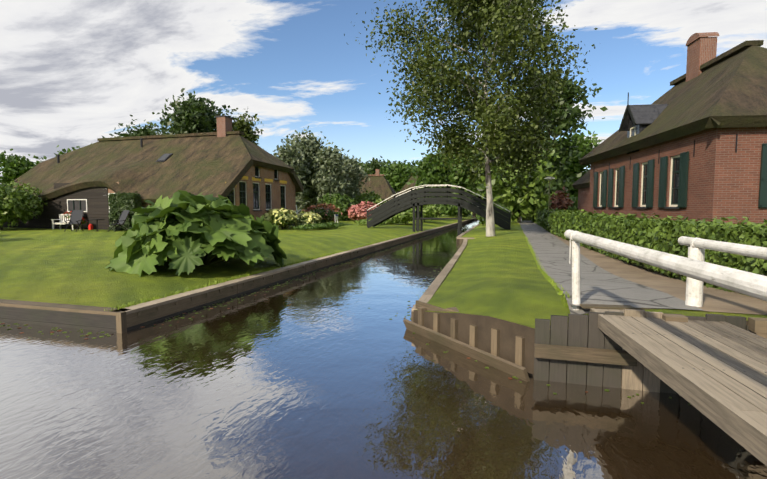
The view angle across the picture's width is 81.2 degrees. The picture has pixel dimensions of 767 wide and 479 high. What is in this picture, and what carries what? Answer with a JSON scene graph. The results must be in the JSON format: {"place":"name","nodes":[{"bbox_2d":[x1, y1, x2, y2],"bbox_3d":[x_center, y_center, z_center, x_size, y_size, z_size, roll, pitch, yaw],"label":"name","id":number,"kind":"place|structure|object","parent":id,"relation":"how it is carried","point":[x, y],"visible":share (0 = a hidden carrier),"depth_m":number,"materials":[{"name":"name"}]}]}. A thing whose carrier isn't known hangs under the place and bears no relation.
{"place":"outdoors","nodes":[
{"label":"outdoors","id":0,"kind":"place"},
{"bbox_2d":[0,220,766,478],"bbox_3d":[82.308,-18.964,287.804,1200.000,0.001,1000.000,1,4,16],"label":"water","id":1,"kind":"structure","parent":0,"point":[292,378],"depth_m":4.44,"materials":[{"name":"blue liquid"}]},
{"bbox_2d":[1,229,690,404],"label":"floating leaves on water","id":2,"kind":"object","parent":1,"relation":"on","point":[88,333],"visible":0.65,"depth_m":7.88,"materials":[{"name":"green plant"}]},
{"bbox_2d":[534,309,766,393],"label":"abutment","id":3,"kind":"object","parent":1,"relation":"in","point":[604,359],"visible":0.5,"depth_m":4.88,"materials":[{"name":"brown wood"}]},
{"bbox_2d":[0,210,766,377],"bbox_3d":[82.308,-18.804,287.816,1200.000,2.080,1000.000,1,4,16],"label":"ground","id":4,"kind":"structure","parent":0,"point":[503,285],"depth_m":9.92,"materials":[{"name":"green plant"}]},
{"bbox_2d":[0,149,46,184],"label":"tree","id":5,"kind":"object","parent":4,"relation":"on","point":[15,166],"visible":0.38,"depth_m":87.09,"materials":[{"name":"green plant"}]},
{"bbox_2d":[0,180,47,229],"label":"beech hedge","id":6,"kind":"object","parent":4,"relation":"on","point":[18,202],"visible":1,"depth_m":24.96,"materials":[{"name":"green plant"}]},
{"bbox_2d":[51,214,80,229],"bbox_3d":[-18.183,-0.987,25.650,1.550,0.935,0.550,1,4,16],"label":"garden bench","id":7,"kind":"object","parent":4,"relation":"on","point":[60,222],"visible":0.5,"depth_m":25.87,"materials":[{"name":"white paint"}]},
{"bbox_2d":[54,145,79,156],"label":"tree","id":8,"kind":"object","parent":4,"relation":"on","point":[64,151],"depth_m":77.50,"materials":[{"name":"green plant"}]},
{"bbox_2d":[64,210,83,231],"bbox_3d":[-16.374,-0.962,23.657,0.580,1.201,0.998,-1,4,-9],"label":"garden chair","id":9,"kind":"object","parent":4,"relation":"on","point":[76,217],"visible":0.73,"depth_m":23.88,"materials":[{"name":"grey fabric"}]},
{"bbox_2d":[89,219,104,231],"bbox_3d":[-15.050,-0.712,23.523,0.717,0.724,0.717,1,4,16],"label":"garden table","id":10,"kind":"object","parent":4,"relation":"on","point":[97,222],"visible":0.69,"depth_m":23.48,"materials":[{"name":"brown metal"}]},
{"bbox_2d":[107,210,129,231],"bbox_3d":[-13.907,-0.949,23.477,0.580,1.201,0.998,2,5,26],"label":"garden chair","id":11,"kind":"object","parent":4,"relation":"on","point":[122,220],"visible":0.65,"depth_m":23.62,"materials":[{"name":"grey fabric"}]},
{"bbox_2d":[91,115,163,143],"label":"tree","id":12,"kind":"object","parent":4,"relation":"on","point":[144,131],"depth_m":50.54,"materials":[{"name":"green plant"}]},
{"bbox_2d":[3,115,303,229],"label":"house","id":13,"kind":"structure","parent":4,"relation":"on","point":[236,168],"depth_m":27.26,"materials":[{"name":"orange brick"}]},
{"bbox_2d":[62,211,71,218],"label":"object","id":14,"kind":"object","parent":13,"relation":"attached to","point":[67,213],"visible":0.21,"depth_m":25.86,"materials":[{"name":"white plant"}]},
{"bbox_2d":[108,191,141,230],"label":"ivy wall","id":15,"kind":"structure","parent":13,"relation":"attached to","point":[119,203],"depth_m":24.32,"materials":[{"name":"green plant"}]},
{"bbox_2d":[150,88,236,134],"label":"tree","id":16,"kind":"object","parent":4,"relation":"on","point":[194,114],"visible":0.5,"depth_m":44.29,"materials":[{"name":"green plant"}]},
{"bbox_2d":[105,190,286,276],"bbox_3d":[-4.800,-0.135,11.638,4.254,2.280,4.502,1,4,16],"label":"gunnera plant","id":17,"kind":"object","parent":4,"relation":"on","point":[183,231],"visible":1,"depth_m":10.54,"materials":[{"name":"green plant"}]},
{"bbox_2d":[231,108,271,154],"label":"tree","id":18,"kind":"object","parent":4,"relation":"on","point":[241,124],"visible":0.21,"depth_m":47.34,"materials":[{"name":"green plant"}]},
{"bbox_2d":[0,218,529,381],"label":"bank edging","id":19,"kind":"object","parent":4,"relation":"on","point":[122,320],"visible":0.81,"depth_m":7.54,"materials":[{"name":"brown wood"}]},
{"bbox_2d":[260,208,298,228],"bbox_3d":[-6.351,-1.205,27.526,2.177,1.499,2.868,1,4,16],"label":"hydrangea bush","id":20,"kind":"object","parent":4,"relation":"on","point":[282,218],"visible":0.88,"depth_m":26.77,"materials":[{"name":"yellow plant"}]},
{"bbox_2d":[273,139,318,213],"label":"willow tree","id":21,"kind":"object","parent":4,"relation":"on","point":[289,155],"visible":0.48,"depth_m":43.42,"materials":[{"name":"green plant"}]},
{"bbox_2d":[281,126,328,210],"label":"willow tree","id":22,"kind":"object","parent":4,"relation":"on","point":[313,144],"visible":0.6,"depth_m":46.24,"materials":[{"name":"green plant"}]},
{"bbox_2d":[295,211,321,226],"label":"hydrangea bush","id":23,"kind":"object","parent":4,"relation":"on","point":[307,217],"visible":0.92,"depth_m":29.01,"materials":[{"name":"yellow plant"}]},
{"bbox_2d":[292,222,345,229],"bbox_3d":[-4.027,-0.867,28.547,2.353,0.476,5.744,1,4,16],"label":"groundcover bed","id":24,"kind":"object","parent":4,"relation":"on","point":[321,225],"visible":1,"depth_m":27.69,"materials":[{"name":"green plant"}]},
{"bbox_2d":[303,203,339,221],"bbox_3d":[-4.975,-2.137,36.620,3.145,1.754,3.265,1,4,16],"label":"bush","id":25,"kind":"object","parent":4,"relation":"on","point":[328,206],"visible":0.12,"depth_m":36.52,"materials":[{"name":"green plant"}]},
{"bbox_2d":[309,207,343,222],"bbox_3d":[-4.401,-1.714,33.680,2.909,1.548,2.206,-1,4,-10],"label":"garden shrub","id":26,"kind":"object","parent":4,"relation":"on","point":[327,215],"visible":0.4,"depth_m":33.39,"materials":[{"name":"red plant"}]},
{"bbox_2d":[304,142,357,205],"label":"willow tree","id":27,"kind":"object","parent":4,"relation":"on","point":[331,163],"visible":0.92,"depth_m":44.25,"materials":[{"name":"green plant"}]},
{"bbox_2d":[104,231,569,310],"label":"grass tufts","id":28,"kind":"object","parent":4,"relation":"on","point":[549,279],"visible":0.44,"depth_m":9.90,"materials":[{"name":"green plant"}]},
{"bbox_2d":[318,192,358,220],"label":"bush","id":29,"kind":"object","parent":4,"relation":"on","point":[344,202],"visible":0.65,"depth_m":42.45,"materials":[{"name":"green plant"}]},
{"bbox_2d":[335,151,372,201],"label":"willow tree","id":30,"kind":"object","parent":4,"relation":"on","point":[355,173],"visible":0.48,"depth_m":49.08,"materials":[{"name":"green plant"}]},
{"bbox_2d":[346,201,379,220],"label":"flowering bush","id":31,"kind":"object","parent":4,"relation":"on","point":[358,211],"visible":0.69,"depth_m":40.64,"materials":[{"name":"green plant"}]},
{"bbox_2d":[357,158,373,174],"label":"tree","id":32,"kind":"object","parent":4,"relation":"on","point":[363,166],"depth_m":110.18,"materials":[{"name":"green plant"}]},
{"bbox_2d":[351,190,387,204],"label":"bush","id":33,"kind":"object","parent":4,"relation":"on","point":[373,197],"visible":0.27,"depth_m":48.79,"materials":[{"name":"green plant"}]},
{"bbox_2d":[354,218,393,225],"bbox_3d":[-0.043,-1.639,39.062,3.204,0.599,12.527,1,4,16],"label":"groundcover bed","id":34,"kind":"object","parent":4,"relation":"on","point":[363,221],"visible":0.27,"depth_m":34.84,"materials":[{"name":"green plant"}]},
{"bbox_2d":[357,169,397,200],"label":"house","id":35,"kind":"structure","parent":4,"relation":"on","point":[379,184],"depth_m":83.99,"materials":[{"name":"red brick"}]},
{"bbox_2d":[360,156,394,173],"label":"tree","id":36,"kind":"object","parent":4,"relation":"on","point":[374,164],"visible":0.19,"depth_m":117.80,"materials":[{"name":"green plant"}]},
{"bbox_2d":[380,159,416,192],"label":"tree","id":37,"kind":"object","parent":4,"relation":"on","point":[397,176],"visible":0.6,"depth_m":109.51,"materials":[{"name":"green plant"}]},
{"bbox_2d":[388,209,425,224],"bbox_3d":[1.943,-1.890,36.605,3.034,1.424,4.628,1,4,16],"label":"bank shrub","id":38,"kind":"object","parent":4,"relation":"on","point":[406,216],"visible":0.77,"depth_m":35.63,"materials":[{"name":"green plant"}]},
{"bbox_2d":[397,175,417,195],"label":"thatched roof","id":39,"kind":"structure","parent":4,"relation":"on","point":[406,186],"depth_m":84.80,"materials":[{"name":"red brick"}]},
{"bbox_2d":[404,162,419,183],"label":"tree","id":40,"kind":"object","parent":4,"relation":"on","point":[412,165],"visible":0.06,"depth_m":122.04,"materials":[{"name":"green plant"}]},
{"bbox_2d":[411,204,441,221],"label":"bank shrub","id":41,"kind":"object","parent":4,"relation":"on","point":[431,211],"visible":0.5,"depth_m":41.45,"materials":[{"name":"green plant"}]},
{"bbox_2d":[406,151,454,215],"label":"tree","id":42,"kind":"object","parent":4,"relation":"on","point":[430,174],"visible":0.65,"depth_m":62.62,"materials":[{"name":"green plant"}]},
{"bbox_2d":[427,204,443,219],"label":"bank shrub","id":43,"kind":"object","parent":4,"relation":"on","point":[440,206],"visible":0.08,"depth_m":48.98,"materials":[{"name":"green plant"}]},
{"bbox_2d":[367,184,510,235],"bbox_3d":[3.604,-1.635,30.088,9.554,4.025,1.340,1,4,16],"label":"footbridge","id":44,"kind":"object","parent":4,"relation":"on","point":[396,205],"visible":0.94,"depth_m":29.68,"materials":[{"name":"paint"}]},
{"bbox_2d":[437,138,473,199],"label":"tree","id":45,"kind":"object","parent":4,"relation":"on","point":[449,162],"visible":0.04,"depth_m":73.45,"materials":[{"name":"green plant"}]},
{"bbox_2d":[442,197,470,217],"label":"bank shrub","id":46,"kind":"object","parent":4,"relation":"on","point":[450,210],"visible":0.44,"depth_m":56.49,"materials":[{"name":"green plant"}]},
{"bbox_2d":[442,137,494,216],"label":"tree","id":47,"kind":"object","parent":4,"relation":"on","point":[462,179],"visible":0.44,"depth_m":58.63,"materials":[{"name":"green plant"}]},
{"bbox_2d":[344,0,597,236],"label":"birch tree","id":48,"kind":"object","parent":4,"relation":"on","point":[511,32],"visible":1,"depth_m":20.93,"materials":[{"name":"green plant"}]},
{"bbox_2d":[476,203,509,224],"bbox_3d":[9.427,-2.240,38.624,2.942,2.285,4.067,1,4,16],"label":"path shrub","id":49,"kind":"object","parent":4,"relation":"on","point":[482,220],"visible":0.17,"depth_m":38.01,"materials":[{"name":"green plant"}]},
{"bbox_2d":[461,129,536,201],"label":"tree","id":50,"kind":"object","parent":4,"relation":"on","point":[480,185],"visible":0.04,"depth_m":51.72,"materials":[{"name":"green plant"}]},
{"bbox_2d":[477,147,561,222],"bbox_3d":[12.297,-5.152,40.159,7.761,7.301,6.783,1,4,16],"label":"tree","id":51,"kind":"object","parent":4,"relation":"on","point":[515,203],"visible":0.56,"depth_m":39.03,"materials":[{"name":"green plant"}]},
{"bbox_2d":[516,126,565,198],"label":"tree","id":52,"kind":"object","parent":4,"relation":"on","point":[554,166],"visible":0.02,"depth_m":56.86,"materials":[{"name":"green plant"}]},
{"bbox_2d":[544,193,577,208],"bbox_3d":[14.938,-2.629,37.609,2.961,2.654,5.347,1,4,16],"label":"garden shrub","id":53,"kind":"object","parent":4,"relation":"on","point":[570,197],"visible":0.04,"depth_m":37.62,"materials":[{"name":"green plant"}]},
{"bbox_2d":[550,186,573,209],"bbox_3d":[12.513,-2.334,31.506,1.775,2.968,2.634,1,4,16],"label":"garden shrub","id":54,"kind":"object","parent":4,"relation":"on","point":[560,200],"visible":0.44,"depth_m":31.27,"materials":[{"name":"red plant"}]},
{"bbox_2d":[518,57,607,194],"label":"tree","id":55,"kind":"object","parent":4,"relation":"on","point":[570,115],"visible":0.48,"depth_m":47.07,"materials":[{"name":"green plant"}]},
{"bbox_2d":[567,201,577,211],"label":"garden shrub","id":56,"kind":"object","parent":4,"relation":"on","point":[574,206],"depth_m":26.94,"materials":[{"name":"green plant"}]},
{"bbox_2d":[543,130,604,200],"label":"tree","id":57,"kind":"object","parent":4,"relation":"on","point":[585,147],"visible":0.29,"depth_m":60.31,"materials":[{"name":"green plant"}]},
{"bbox_2d":[519,216,766,314],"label":"footpath","id":58,"kind":"structure","parent":4,"relation":"on","point":[607,280],"depth_m":7.34,"materials":[{"name":"grey stone"}]},
{"bbox_2d":[545,176,554,209],"bbox_3d":[10.695,-2.385,28.919,0.660,3.400,0.660,1,4,16],"label":"lamp post","id":59,"kind":"object","parent":58,"relation":"on","point":[549,178],"visible":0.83,"depth_m":28.81,"materials":[{"name":"grey"}]},
{"bbox_2d":[530,208,766,295],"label":"hedge","id":60,"kind":"object","parent":4,"relation":"on","point":[659,234],"visible":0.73,"depth_m":8.84,"materials":[{"name":"green plant"}]},
{"bbox_2d":[580,304,766,465],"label":"foot bridge","id":61,"kind":"structure","parent":4,"relation":"on","point":[714,372],"depth_m":3.40,"materials":[{"name":"brown wood"}]},
{"bbox_2d":[564,230,766,309],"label":"bridge railing","id":62,"kind":"object","parent":61,"relation":"attached to","point":[696,269],"visible":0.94,"depth_m":3.75,"materials":[{"name":"white paint"}]},
{"bbox_2d":[0,0,766,183],"label":"sky","id":63,"kind":"structure","parent":0,"point":[71,71],"materials":[{"name":"blue"}]},
{"bbox_2d":[571,32,766,225],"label":"house","id":64,"kind":"structure","parent":0,"point":[691,144],"depth_m":14.65,"materials":[{"name":"red brick"}]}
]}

